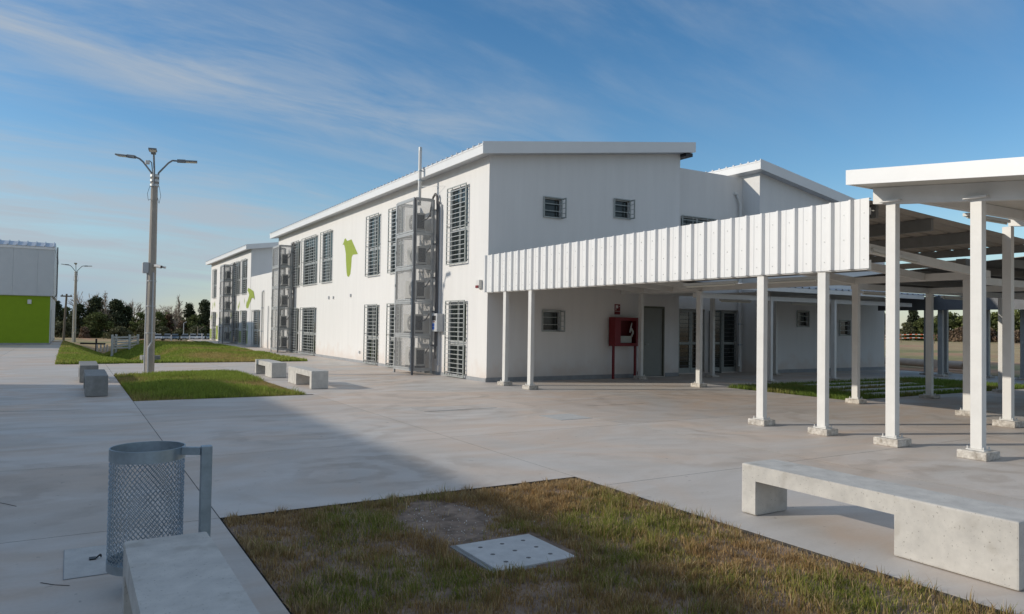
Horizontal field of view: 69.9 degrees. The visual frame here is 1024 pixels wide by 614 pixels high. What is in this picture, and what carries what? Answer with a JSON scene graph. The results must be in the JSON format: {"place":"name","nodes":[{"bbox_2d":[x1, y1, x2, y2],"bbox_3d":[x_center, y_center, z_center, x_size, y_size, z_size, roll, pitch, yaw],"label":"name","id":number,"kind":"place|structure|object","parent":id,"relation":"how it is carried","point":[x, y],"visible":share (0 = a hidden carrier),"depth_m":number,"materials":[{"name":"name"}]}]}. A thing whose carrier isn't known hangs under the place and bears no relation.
{"place":"outdoors","nodes":[
{"label":"outdoors","id":0,"kind":"place"},
{"bbox_2d":[114,369,306,400],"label":"lawn grass","id":1,"kind":"structure","parent":0,"point":[180,385],"depth_m":16.61,"materials":[{"name":"plant"}]},
{"bbox_2d":[0,339,1023,613],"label":"plaza","id":2,"kind":"structure","parent":0,"point":[352,433],"depth_m":9.32,"materials":[{"name":"concrete"}]},
{"bbox_2d":[0,239,58,344],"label":"green shed","id":3,"kind":"structure","parent":2,"relation":"on","point":[28,283],"depth_m":43.38,"materials":[{"name":"green paint"}]},
{"bbox_2d":[79,361,98,382],"bbox_3d":[-11.142,1.687,19.239,0.410,0.424,2.180,2,-2,-31],"label":"concrete bench","id":4,"kind":"object","parent":2,"relation":"on","point":[85,365],"visible":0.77,"depth_m":18.32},
{"bbox_2d":[63,543,123,579],"bbox_3d":[-2.645,1.664,4.919,0.630,0.033,0.670,2,-2,-31],"label":"access cover","id":5,"kind":"object","parent":2,"relation":"on","point":[83,562],"visible":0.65,"depth_m":4.80,"materials":[{"name":"metal"}]},
{"bbox_2d":[83,369,107,396],"bbox_3d":[-9.086,1.638,15.960,0.410,0.424,2.180,2,-2,-31],"label":"concrete bench","id":6,"kind":"object","parent":2,"relation":"on","point":[95,382],"visible":1,"depth_m":15.06,"materials":[{"name":"concrete"}]},
{"bbox_2d":[115,148,196,372],"bbox_3d":[-10.728,-1.337,21.759,2.315,6.619,0.957,1,-1,-12],"label":"lamp post","id":7,"kind":"object","parent":2,"relation":"on","point":[149,338],"visible":1,"depth_m":21.80,"materials":[{"name":"concrete"}]},
{"bbox_2d":[106,441,212,576],"bbox_3d":[-2.118,1.248,4.376,0.533,0.855,0.415,2,-2,-31],"label":"litter bin","id":8,"kind":"object","parent":2,"relation":"on","point":[147,453],"visible":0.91,"depth_m":4.31,"materials":[{"name":"metal"}]},
{"bbox_2d":[122,532,259,613],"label":"concrete bench","id":9,"kind":"object","parent":2,"relation":"on","point":[191,573],"visible":1,"depth_m":3.34,"materials":[{"name":"concrete"}]},
{"bbox_2d":[218,264,233,342],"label":"air conditioner cage","id":10,"kind":"object","parent":2,"relation":"on","point":[223,295],"visible":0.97,"depth_m":51.59,"materials":[{"name":"grey metal"}]},
{"bbox_2d":[255,359,286,377],"bbox_3d":[-7.150,1.805,21.640,0.410,0.424,2.180,2,-2,-31],"label":"concrete bench","id":11,"kind":"object","parent":2,"relation":"on","point":[270,368],"visible":1,"depth_m":20.82,"materials":[{"name":"concrete"}]},
{"bbox_2d":[270,245,292,352],"bbox_3d":[-12.045,-0.415,38.426,0.857,5.550,1.506,2,-2,-31],"label":"air conditioner cage","id":12,"kind":"object","parent":2,"relation":"on","point":[278,308],"visible":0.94,"depth_m":37.91,"materials":[{"name":"grey metal"}]},
{"bbox_2d":[276,336,286,347],"bbox_3d":[-12.029,1.847,38.273,0.400,0.620,0.848,2,-2,-31],"label":"air conditioner","id":13,"kind":"object","parent":12,"relation":"in","point":[282,342],"visible":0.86,"depth_m":37.93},
{"bbox_2d":[277,295,287,306],"bbox_3d":[-12.039,-0.303,38.394,0.400,0.620,0.848,2,-2,-31],"label":"air conditioner","id":14,"kind":"object","parent":12,"relation":"in","point":[283,301],"visible":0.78,"depth_m":38.06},
{"bbox_2d":[288,366,327,388],"bbox_3d":[-5.147,1.756,18.410,0.410,0.424,2.180,2,-2,-31],"label":"concrete bench","id":15,"kind":"object","parent":2,"relation":"on","point":[315,378],"visible":1,"depth_m":17.93,"materials":[{"name":"concrete"}]},
{"bbox_2d":[393,197,434,374],"bbox_3d":[-3.124,-0.645,23.605,0.857,5.550,1.506,2,-2,-31],"label":"air conditioner cage","id":16,"kind":"object","parent":2,"relation":"on","point":[412,268],"visible":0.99,"depth_m":23.06,"materials":[{"name":"grey metal"}]},
{"bbox_2d":[393,336,410,368],"bbox_3d":[-3.501,1.441,23.352,0.057,0.996,1.380,2,-2,-31],"label":"door","id":17,"kind":"structure","parent":16,"relation":"in","point":[394,336],"depth_m":23.57,"materials":[{"name":"grey metal"}]},
{"bbox_2d":[395,268,412,300],"bbox_3d":[-3.469,-0.710,23.404,0.057,0.996,1.380,2,-2,-31],"label":"door","id":18,"kind":"structure","parent":16,"relation":"in","point":[409,268],"depth_m":23.72,"materials":[{"name":"grey metal"}]},
{"bbox_2d":[395,234,412,267],"bbox_3d":[-3.453,-1.786,23.431,0.057,0.996,1.380,2,-2,-31],"label":"door","id":19,"kind":"structure","parent":16,"relation":"in","point":[397,238],"depth_m":23.42,"materials":[{"name":"grey metal"}]},
{"bbox_2d":[396,199,413,234],"bbox_3d":[-3.437,-2.861,23.457,0.057,0.996,1.380,2,-2,-31],"label":"door","id":20,"kind":"structure","parent":16,"relation":"in","point":[413,199],"depth_m":23.71,"materials":[{"name":"grey metal"}]},
{"bbox_2d":[403,314,422,333],"bbox_3d":[-3.176,0.544,23.615,0.400,0.620,0.848,2,-2,-31],"label":"air conditioner","id":21,"kind":"object","parent":16,"relation":"in","point":[418,324],"visible":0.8,"depth_m":23.33,"materials":[{"name":"metal"}]},
{"bbox_2d":[405,347,424,367],"bbox_3d":[-3.109,1.617,23.452,0.400,0.620,0.848,2,-2,-31],"label":"air conditioner","id":22,"kind":"object","parent":16,"relation":"in","point":[419,357],"visible":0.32,"depth_m":23.14,"materials":[{"name":"metal"}]},
{"bbox_2d":[405,280,424,299],"bbox_3d":[-3.119,-0.533,23.573,0.400,0.620,0.848,2,-2,-31],"label":"air conditioner","id":23,"kind":"object","parent":16,"relation":"in","point":[420,291],"visible":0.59,"depth_m":23.26,"materials":[{"name":"metal"}]},
{"bbox_2d":[406,213,424,233],"bbox_3d":[-3.128,-2.683,23.694,0.400,0.620,0.848,2,-2,-31],"label":"air conditioner","id":24,"kind":"object","parent":16,"relation":"in","point":[420,222],"visible":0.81,"depth_m":23.41,"materials":[{"name":"metal"}]},
{"bbox_2d":[407,246,426,266],"bbox_3d":[-3.061,-1.609,23.530,0.400,0.620,0.848,2,-2,-31],"label":"air conditioner","id":25,"kind":"object","parent":16,"relation":"in","point":[421,258],"visible":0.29,"depth_m":23.21,"materials":[{"name":"metal"}]},
{"bbox_2d":[413,404,495,411],"bbox_3d":[-1.098,1.923,13.959,1.510,0.004,0.610,2,-2,-31],"label":"access cover","id":26,"kind":"object","parent":2,"relation":"on","point":[444,408],"visible":1,"depth_m":13.93,"materials":[{"name":"concrete"}]},
{"bbox_2d":[539,414,589,419],"bbox_3d":[0.941,1.925,12.839,0.670,0.004,0.690,2,-2,-31],"label":"access cover","id":27,"kind":"object","parent":2,"relation":"on","point":[564,416],"visible":1,"depth_m":12.83,"materials":[{"name":"concrete"}]},
{"bbox_2d":[609,317,637,378],"bbox_3d":[3.438,1.262,22.558,0.920,1.880,0.300,2,-2,-31],"label":"fire hose cabinet","id":28,"kind":"object","parent":2,"relation":"on","point":[623,331],"visible":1,"depth_m":22.45,"materials":[{"name":"metal"}]},
{"bbox_2d":[484,198,1023,435],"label":"covered walkway","id":29,"kind":"structure","parent":2,"relation":"on","point":[824,243],"depth_m":13.45,"materials":[{"name":"white paint"}]},
{"bbox_2d":[683,281,737,287],"bbox_3d":[3.748,-0.430,13.877,0.090,0.081,1.300,2,-2,-31],"label":"tube lamp","id":30,"kind":"object","parent":29,"relation":"attached to","point":[718,283],"visible":1,"depth_m":13.81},
{"bbox_2d":[768,276,817,282],"bbox_3d":[4.702,-0.455,12.292,0.090,0.081,1.000,2,-2,-31],"label":"tube lamp","id":31,"kind":"object","parent":29,"relation":"attached to","point":[793,279],"visible":0.85,"depth_m":12.23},
{"bbox_2d":[871,248,919,263],"bbox_3d":[6.338,-0.842,12.115,1.304,0.188,0.090,2,-2,-31],"label":"tube lamp","id":32,"kind":"object","parent":29,"relation":"attached to","point":[902,257],"visible":0.65,"depth_m":12.17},
{"bbox_2d":[646,281,947,381],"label":"covered walkway","id":33,"kind":"structure","parent":2,"relation":"on","point":[772,345],"depth_m":23.41,"materials":[{"name":"white paint"}]},
{"bbox_2d":[742,459,1023,590],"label":"concrete bench","id":34,"kind":"object","parent":2,"relation":"on","point":[978,539],"visible":1,"depth_m":5.04,"materials":[{"name":"concrete"}]},
{"bbox_2d":[844,256,1023,398],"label":"covered walkway","id":35,"kind":"structure","parent":2,"relation":"on","point":[929,289],"depth_m":17.48,"materials":[{"name":"white paint"}]},
{"bbox_2d":[846,157,1023,461],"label":"covered walkway","id":36,"kind":"structure","parent":2,"relation":"on","point":[979,190],"depth_m":9.76,"materials":[{"name":"white paint"}]},
{"bbox_2d":[963,213,1010,224],"bbox_3d":[7.688,-1.422,11.839,1.300,0.081,0.090,2,-2,-31],"label":"tube lamp","id":37,"kind":"object","parent":36,"relation":"attached to","point":[995,219],"visible":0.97,"depth_m":11.90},
{"bbox_2d":[878,296,1023,379],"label":"covered walkway","id":38,"kind":"structure","parent":2,"relation":"on","point":[942,306],"depth_m":25.90,"materials":[{"name":"grey metal"}]},
{"bbox_2d":[0,0,1023,328],"label":"sky","id":39,"kind":"structure","parent":0,"point":[288,112],"materials":[{"name":"blue"}]},
{"bbox_2d":[52,321,1019,613],"bbox_3d":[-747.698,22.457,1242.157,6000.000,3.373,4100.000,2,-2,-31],"label":"ground","id":40,"kind":"structure","parent":0,"point":[910,349],"depth_m":56.17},
{"bbox_2d":[55,300,63,323],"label":"pine tree","id":41,"kind":"object","parent":40,"relation":"on","point":[58,311],"visible":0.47,"depth_m":199.44,"materials":[{"name":"green plant"}]},
{"bbox_2d":[60,294,71,339],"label":"utility pole","id":42,"kind":"object","parent":40,"relation":"on","point":[64,322],"visible":0.87,"depth_m":111.92,"materials":[{"name":"brown wood"}]},
{"bbox_2d":[54,320,79,337],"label":"shrub","id":43,"kind":"object","parent":40,"relation":"on","point":[59,330],"visible":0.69,"depth_m":182.39,"materials":[{"name":"green plant"}]},
{"bbox_2d":[62,263,91,341],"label":"lamp post","id":44,"kind":"object","parent":40,"relation":"on","point":[74,311],"visible":0.96,"depth_m":61.39,"materials":[{"name":"grey paint"}]},
{"bbox_2d":[67,303,89,335],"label":"pine tree","id":45,"kind":"object","parent":40,"relation":"on","point":[81,309],"visible":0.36,"depth_m":197.18,"materials":[{"name":"green plant"}]},
{"bbox_2d":[77,326,90,337],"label":"shrub","id":46,"kind":"object","parent":40,"relation":"on","point":[84,332],"visible":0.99,"depth_m":181.31,"materials":[{"name":"brown plant"}]},
{"bbox_2d":[80,295,107,329],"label":"pine tree","id":47,"kind":"object","parent":40,"relation":"on","point":[95,303],"visible":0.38,"depth_m":198.84,"materials":[{"name":"green plant"}]},
{"bbox_2d":[79,311,113,337],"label":"leafy tree","id":48,"kind":"object","parent":40,"relation":"on","point":[99,319],"visible":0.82,"depth_m":185.20,"materials":[{"name":"green plant"}]},
{"bbox_2d":[103,298,127,332],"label":"pine tree","id":49,"kind":"object","parent":40,"relation":"on","point":[117,308],"visible":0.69,"depth_m":196.81,"materials":[{"name":"green plant"}]},
{"bbox_2d":[102,326,133,338],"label":"shrub","id":50,"kind":"object","parent":40,"relation":"on","point":[120,331],"visible":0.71,"depth_m":178.25,"materials":[{"name":"green plant"}]},
{"bbox_2d":[111,334,138,355],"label":"white fence","id":51,"kind":"object","parent":40,"relation":"on","point":[114,344],"visible":0.84,"depth_m":46.25,"materials":[{"name":"grey paint"}]},
{"bbox_2d":[122,305,138,333],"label":"pine tree","id":52,"kind":"object","parent":40,"relation":"on","point":[128,313],"visible":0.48,"depth_m":199.44,"materials":[{"name":"green plant"}]},
{"bbox_2d":[127,312,144,337],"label":"leafy tree","id":53,"kind":"object","parent":40,"relation":"on","point":[139,320],"visible":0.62,"depth_m":191.34,"materials":[{"name":"green plant"}]},
{"bbox_2d":[155,311,168,333],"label":"leafy tree","id":54,"kind":"object","parent":40,"relation":"on","point":[162,319],"visible":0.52,"depth_m":191.32,"materials":[{"name":"green plant"}]},
{"bbox_2d":[155,326,171,335],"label":"shrub","id":55,"kind":"object","parent":40,"relation":"on","point":[162,330],"visible":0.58,"depth_m":183.30,"materials":[{"name":"green plant"}]},
{"bbox_2d":[165,313,174,333],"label":"pine tree","id":56,"kind":"object","parent":40,"relation":"on","point":[168,317],"visible":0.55,"depth_m":195.68,"materials":[{"name":"green plant"}]},
{"bbox_2d":[55,339,307,363],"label":"verge grass","id":57,"kind":"structure","parent":40,"relation":"on","point":[170,352],"depth_m":33.91,"materials":[{"name":"plant"}]},
{"bbox_2d":[181,302,195,329],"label":"pine tree","id":58,"kind":"object","parent":40,"relation":"on","point":[187,312],"visible":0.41,"depth_m":195.31,"materials":[{"name":"green plant"}]},
{"bbox_2d":[184,314,205,330],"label":"leafy tree","id":59,"kind":"object","parent":40,"relation":"on","point":[193,320],"visible":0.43,"depth_m":187.12,"materials":[{"name":"green plant"}]},
{"bbox_2d":[184,325,209,339],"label":"shrub","id":60,"kind":"object","parent":40,"relation":"on","point":[193,330],"visible":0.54,"depth_m":182.94,"materials":[{"name":"green plant"}]},
{"bbox_2d":[197,299,210,333],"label":"pine tree","id":61,"kind":"object","parent":40,"relation":"on","point":[204,305],"visible":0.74,"depth_m":195.15,"materials":[{"name":"green plant"}]},
{"bbox_2d":[206,141,884,381],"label":"school building","id":62,"kind":"structure","parent":40,"relation":"on","point":[495,197],"depth_m":23.91,"materials":[{"name":"white paint"}]},
{"bbox_2d":[211,312,215,339],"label":"window","id":63,"kind":"structure","parent":62,"relation":"in","point":[214,313],"depth_m":59.11,"materials":[{"name":"metal"}]},
{"bbox_2d":[212,269,216,297],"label":"window","id":64,"kind":"structure","parent":62,"relation":"in","point":[214,276],"depth_m":59.29,"materials":[{"name":"metal"}]},
{"bbox_2d":[228,262,236,338],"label":"pipe bundle","id":65,"kind":"object","parent":62,"relation":"attached to","point":[235,293],"visible":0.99,"depth_m":51.48,"materials":[{"name":"grey plastic"}]},
{"bbox_2d":[229,311,238,343],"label":"window","id":66,"kind":"structure","parent":62,"relation":"in","point":[236,314],"depth_m":51.16,"materials":[{"name":"glass"}]},
{"bbox_2d":[230,261,239,294],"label":"window","id":67,"kind":"structure","parent":62,"relation":"in","point":[237,267],"depth_m":51.38,"materials":[{"name":"metal"}]},
{"bbox_2d":[239,310,246,344],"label":"window","id":68,"kind":"structure","parent":62,"relation":"in","point":[243,322],"depth_m":48.90,"materials":[{"name":"metal"}]},
{"bbox_2d":[240,258,246,293],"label":"window","id":69,"kind":"structure","parent":62,"relation":"in","point":[244,263],"depth_m":49.24,"materials":[{"name":"glass"}]},
{"bbox_2d":[251,310,259,346],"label":"window","id":70,"kind":"structure","parent":62,"relation":"in","point":[256,315],"depth_m":45.94,"materials":[{"name":"metal"}]},
{"bbox_2d":[260,290,263,346],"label":"downpipe","id":71,"kind":"object","parent":62,"relation":"attached to","point":[261,329],"visible":1,"depth_m":44.05,"materials":[{"name":"white plastic"}]},
{"bbox_2d":[285,242,296,346],"bbox_3d":[-11.440,-0.664,37.959,0.763,5.442,0.180,0,-2,30],"label":"pipe bundle","id":72,"kind":"object","parent":62,"relation":"attached to","point":[294,290],"visible":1,"depth_m":37.81,"materials":[{"name":"grey plastic"}]},
{"bbox_2d":[288,308,298,352],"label":"window","id":73,"kind":"structure","parent":62,"relation":"in","point":[295,337],"depth_m":37.60,"materials":[{"name":"metal"}]},
{"bbox_2d":[290,240,299,286],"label":"window","id":74,"kind":"structure","parent":62,"relation":"in","point":[297,245],"depth_m":37.67,"materials":[{"name":"metal"}]},
{"bbox_2d":[299,307,315,354],"bbox_3d":[-9.903,1.153,35.605,0.220,2.280,2.510,2,-2,-31],"label":"window","id":75,"kind":"structure","parent":62,"relation":"in","point":[309,316],"depth_m":35.66,"materials":[{"name":"metal"}]},
{"bbox_2d":[300,234,317,285],"bbox_3d":[-9.852,-2.251,35.689,0.220,2.350,2.510,2,-2,-31],"label":"window","id":76,"kind":"structure","parent":62,"relation":"in","point":[311,245],"depth_m":35.74,"materials":[{"name":"metal"}]},
{"bbox_2d":[319,229,332,282],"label":"window","id":77,"kind":"structure","parent":62,"relation":"in","point":[328,239],"depth_m":33.38,"materials":[{"name":"metal"}]},
{"bbox_2d":[363,304,378,364],"bbox_3d":[-5.365,1.036,28.066,0.220,2.280,1.350,2,-2,-31],"label":"window","id":78,"kind":"structure","parent":62,"relation":"in","point":[372,311],"depth_m":28.17,"materials":[{"name":"metal"}]},
{"bbox_2d":[365,213,380,276],"bbox_3d":[-5.315,-2.367,28.149,0.220,2.350,1.350,2,-2,-31],"label":"window","id":79,"kind":"structure","parent":62,"relation":"in","point":[373,258],"depth_m":28.20,"materials":[{"name":"metal"}]},
{"bbox_2d":[385,303,401,366],"bbox_3d":[-4.174,1.005,26.087,0.220,2.280,1.230,2,-2,-31],"label":"window","id":80,"kind":"structure","parent":62,"relation":"in","point":[399,307],"depth_m":26.25,"materials":[{"name":"metal"}]},
{"bbox_2d":[387,205,403,273],"bbox_3d":[-4.124,-2.398,26.170,0.220,2.350,1.230,2,-2,-31],"label":"window","id":81,"kind":"structure","parent":62,"relation":"in","point":[401,212],"depth_m":26.34,"materials":[{"name":"metal"}]},
{"bbox_2d":[418,147,424,205],"bbox_3d":[-2.511,-4.157,23.131,1.002,1.865,0.201,0,-2,21],"label":"flue pipe","id":82,"kind":"object","parent":62,"relation":"attached to","point":[420,171],"visible":1,"depth_m":23.22,"materials":[{"name":"white metal"}]},
{"bbox_2d":[421,193,442,364],"bbox_3d":[-2.519,-0.894,23.138,0.763,5.442,0.180,0,-2,30],"label":"pipe bundle","id":83,"kind":"object","parent":62,"relation":"attached to","point":[438,255],"visible":1,"depth_m":22.99,"materials":[{"name":"grey plastic"}]},
{"bbox_2d":[432,313,443,331],"bbox_3d":[-2.356,0.610,22.854,0.247,0.812,0.505,2,-2,-31],"label":"control box","id":84,"kind":"object","parent":62,"relation":"attached to","point":[437,322],"visible":1,"depth_m":22.66,"materials":[{"name":"grey plastic"}]},
{"bbox_2d":[444,300,466,377],"bbox_3d":[-1.658,0.941,21.907,0.220,2.280,1.270,2,-2,-31],"label":"window","id":85,"kind":"structure","parent":62,"relation":"in","point":[457,335],"depth_m":21.93,"materials":[{"name":"metal"}]},
{"bbox_2d":[445,182,468,264],"bbox_3d":[-1.607,-2.463,21.990,0.220,2.350,1.270,2,-2,-31],"label":"window","id":86,"kind":"structure","parent":62,"relation":"in","point":[459,216],"depth_m":22.02,"materials":[{"name":"metal"}]},
{"bbox_2d":[542,310,560,331],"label":"window","id":87,"kind":"structure","parent":62,"relation":"in","point":[549,320],"depth_m":21.51,"materials":[{"name":"metal"}]},
{"bbox_2d":[543,196,562,218],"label":"window","id":88,"kind":"structure","parent":62,"relation":"in","point":[551,207],"depth_m":21.60,"materials":[{"name":"metal"}]},
{"bbox_2d":[614,198,630,219],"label":"window","id":89,"kind":"structure","parent":62,"relation":"in","point":[621,209],"depth_m":22.95,"materials":[{"name":"metal"}]},
{"bbox_2d":[643,306,664,375],"bbox_3d":[4.512,1.101,23.519,0.920,2.240,0.126,2,-2,-31],"label":"door","id":90,"kind":"structure","parent":62,"relation":"in","point":[654,316],"depth_m":23.54,"materials":[{"name":"grey paint"}]},
{"bbox_2d":[678,310,702,372],"bbox_3d":[6.221,1.199,25.466,1.188,2.170,0.110,2,-2,-31],"label":"door","id":91,"kind":"structure","parent":62,"relation":"in","point":[687,318],"depth_m":25.41,"materials":[{"name":"grey paint"}]},
{"bbox_2d":[681,215,716,225],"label":"window","id":92,"kind":"structure","parent":62,"relation":"in","point":[684,221],"depth_m":25.53,"materials":[{"name":"metal"}]},
{"bbox_2d":[715,311,735,371],"bbox_3d":[7.569,1.240,26.299,1.378,2.170,0.110,2,-2,-31],"label":"door","id":93,"kind":"structure","parent":62,"relation":"in","point":[728,318],"depth_m":26.43,"materials":[{"name":"grey paint"}]},
{"bbox_2d":[733,192,741,371],"bbox_3d":[8.212,-0.918,26.469,0.421,6.530,0.234,1,-1,-9],"label":"downpipe","id":94,"kind":"object","parent":62,"relation":"attached to","point":[739,364],"visible":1,"depth_m":26.45,"materials":[{"name":"white plastic"}]},
{"bbox_2d":[797,310,809,326],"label":"window","id":95,"kind":"structure","parent":62,"relation":"in","point":[801,317],"depth_m":27.37,"materials":[{"name":"metal"}]},
{"bbox_2d":[839,320,850,335],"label":"window","id":96,"kind":"structure","parent":62,"relation":"in","point":[843,326],"depth_m":28.66,"materials":[{"name":"metal"}]},
{"bbox_2d":[900,322,914,340],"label":"shrub","id":97,"kind":"object","parent":40,"relation":"on","point":[907,328],"visible":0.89,"depth_m":121.30,"materials":[{"name":"green plant"}]},
{"bbox_2d":[885,357,937,367],"bbox_3d":[17.799,2.567,35.297,0.396,0.398,6.465,1,-1,-14],"label":"concrete pipe","id":98,"kind":"object","parent":40,"relation":"on","point":[911,362],"visible":0.28,"depth_m":33.15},
{"bbox_2d":[906,310,919,339],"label":"pine tree","id":99,"kind":"object","parent":40,"relation":"on","point":[913,316],"visible":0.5,"depth_m":131.46,"materials":[{"name":"green plant"}]},
{"bbox_2d":[912,317,937,340],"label":"leafy tree","id":100,"kind":"object","parent":40,"relation":"on","point":[919,323],"visible":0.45,"depth_m":124.64,"materials":[{"name":"green plant"}]},
{"bbox_2d":[934,311,958,340],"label":"leafy tree","id":101,"kind":"object","parent":40,"relation":"on","point":[953,316],"visible":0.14,"depth_m":127.44,"materials":[{"name":"green plant"}]},
{"bbox_2d":[949,315,962,334],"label":"leafy tree","id":102,"kind":"object","parent":40,"relation":"on","point":[958,320],"visible":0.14,"depth_m":124.62,"materials":[{"name":"green plant"}]},
{"bbox_2d":[949,361,962,369],"bbox_3d":[19.108,2.505,31.581,0.340,0.339,1.021,1,-1,-13],"label":"concrete pipe","id":103,"kind":"object","parent":40,"relation":"on","point":[955,364],"visible":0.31,"depth_m":31.37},
{"bbox_2d":[952,327,962,341],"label":"shrub","id":104,"kind":"object","parent":40,"relation":"on","point":[958,333],"visible":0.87,"depth_m":117.40,"materials":[{"name":"brown plant"}]},
{"bbox_2d":[990,311,997,335],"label":"leafy tree","id":105,"kind":"object","parent":40,"relation":"on","point":[993,318],"visible":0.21,"depth_m":125.16,"materials":[{"name":"green plant"}]},
{"bbox_2d":[997,309,1019,342],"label":"leafy tree","id":106,"kind":"object","parent":40,"relation":"on","point":[1016,318],"visible":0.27,"depth_m":119.70,"materials":[{"name":"green plant"}]},
{"bbox_2d":[222,477,1023,613],"bbox_3d":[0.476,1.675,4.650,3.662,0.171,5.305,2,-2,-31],"label":"grass","id":107,"kind":"structure","parent":0,"point":[608,525],"depth_m":4.86,"materials":[{"name":"plant"}]},
{"bbox_2d":[450,534,573,571],"bbox_3d":[0.020,1.765,5.179,0.690,0.085,0.690,2,-2,-31],"label":"drain cover","id":108,"kind":"object","parent":107,"relation":"on","point":[528,550],"visible":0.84,"depth_m":5.14,"materials":[{"name":"concrete"}]},
{"bbox_2d":[277,501,927,610],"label":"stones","id":109,"kind":"object","parent":107,"relation":"on","point":[460,524],"visible":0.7,"depth_m":5.96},
{"bbox_2d":[727,376,1023,399],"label":"courtyard grass","id":110,"kind":"structure","parent":0,"point":[808,389],"depth_m":19.53,"materials":[{"name":"plant"}]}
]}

